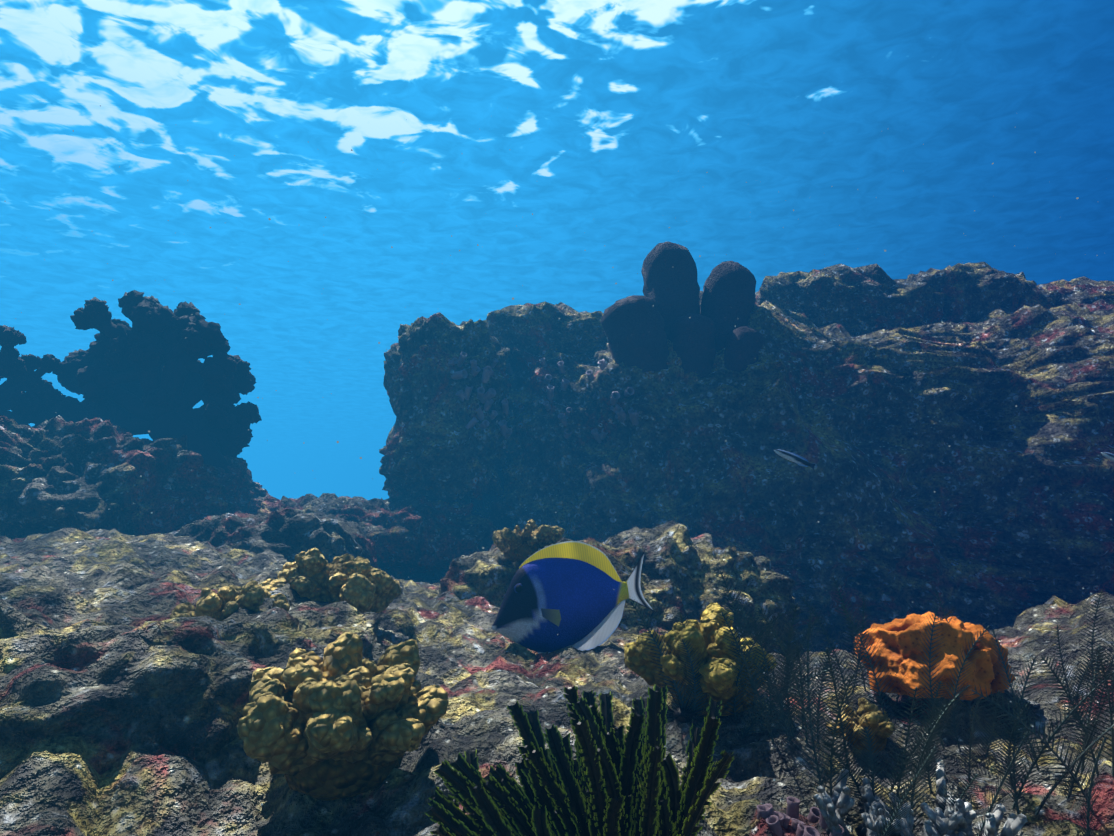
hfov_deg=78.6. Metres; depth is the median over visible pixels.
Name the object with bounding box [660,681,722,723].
sea urchin
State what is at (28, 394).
soft coral tree
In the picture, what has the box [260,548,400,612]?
finger coral
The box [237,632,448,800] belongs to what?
finger coral
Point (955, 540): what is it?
rock
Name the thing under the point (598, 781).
feather star
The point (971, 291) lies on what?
big rock
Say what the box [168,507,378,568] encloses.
rock
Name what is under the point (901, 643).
orange sponge
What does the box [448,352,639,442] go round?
tube sponges
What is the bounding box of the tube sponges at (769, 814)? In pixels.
[757,797,844,835]
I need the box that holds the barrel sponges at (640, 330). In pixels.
[601,241,764,376]
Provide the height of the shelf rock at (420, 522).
0.302 m
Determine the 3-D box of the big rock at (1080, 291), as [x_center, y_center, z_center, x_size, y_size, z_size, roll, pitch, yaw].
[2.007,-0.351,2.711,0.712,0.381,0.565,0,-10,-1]
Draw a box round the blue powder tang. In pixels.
[492,541,654,653]
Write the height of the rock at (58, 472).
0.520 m
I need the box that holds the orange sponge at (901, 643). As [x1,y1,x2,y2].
[855,611,1015,700]
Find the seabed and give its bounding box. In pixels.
[0,528,1113,835]
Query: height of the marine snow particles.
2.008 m
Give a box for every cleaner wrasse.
[774,449,814,469]
[1101,452,1113,461]
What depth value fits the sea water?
5.82 m
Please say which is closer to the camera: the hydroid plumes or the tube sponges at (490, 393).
the hydroid plumes
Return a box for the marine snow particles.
[5,105,1111,805]
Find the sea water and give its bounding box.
[0,0,1113,499]
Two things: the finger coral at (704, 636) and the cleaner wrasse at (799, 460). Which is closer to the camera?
the finger coral at (704, 636)
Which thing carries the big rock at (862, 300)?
on the rock at (955, 540)
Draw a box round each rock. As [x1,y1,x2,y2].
[0,415,270,539]
[0,562,415,778]
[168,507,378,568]
[258,493,495,581]
[379,312,511,511]
[438,520,800,654]
[473,291,1113,656]
[484,301,607,364]
[755,263,946,336]
[894,262,1036,322]
[1016,276,1113,310]
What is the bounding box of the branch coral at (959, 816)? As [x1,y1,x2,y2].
[813,762,1027,835]
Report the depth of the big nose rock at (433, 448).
1.91 m
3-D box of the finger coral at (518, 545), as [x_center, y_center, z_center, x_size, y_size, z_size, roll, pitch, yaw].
[-0.048,0.205,1.129,0.124,0.074,0.099,0,-10,-1]
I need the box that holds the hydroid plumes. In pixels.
[627,570,1113,835]
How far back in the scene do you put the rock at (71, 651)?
0.51 m
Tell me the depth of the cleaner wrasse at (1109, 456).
1.30 m
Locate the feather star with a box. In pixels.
[425,684,733,835]
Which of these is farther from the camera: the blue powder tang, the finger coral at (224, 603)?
the blue powder tang
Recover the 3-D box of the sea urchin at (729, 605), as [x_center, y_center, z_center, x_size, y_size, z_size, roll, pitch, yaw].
[0.283,0.287,1.095,0.067,0.042,0.068,7,-12,-34]
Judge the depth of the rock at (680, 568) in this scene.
1.13 m
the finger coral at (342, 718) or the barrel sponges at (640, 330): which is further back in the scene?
the barrel sponges at (640, 330)
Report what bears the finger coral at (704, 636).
on the seabed
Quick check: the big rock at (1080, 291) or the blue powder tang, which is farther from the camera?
the big rock at (1080, 291)
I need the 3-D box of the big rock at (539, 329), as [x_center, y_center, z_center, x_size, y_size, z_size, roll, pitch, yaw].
[0.026,-0.212,2.473,0.696,0.405,0.555,0,-10,-1]
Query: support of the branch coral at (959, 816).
on the seabed
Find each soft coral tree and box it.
[0,325,65,426]
[33,290,261,474]
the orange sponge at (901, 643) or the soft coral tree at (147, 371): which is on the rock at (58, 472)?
the soft coral tree at (147, 371)
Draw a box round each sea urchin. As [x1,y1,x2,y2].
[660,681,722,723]
[715,587,754,609]
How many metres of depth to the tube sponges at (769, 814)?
0.40 m
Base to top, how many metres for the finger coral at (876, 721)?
0.038 m
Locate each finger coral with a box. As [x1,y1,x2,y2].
[170,580,290,620]
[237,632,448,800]
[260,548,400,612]
[492,519,564,562]
[624,602,776,717]
[826,698,894,752]

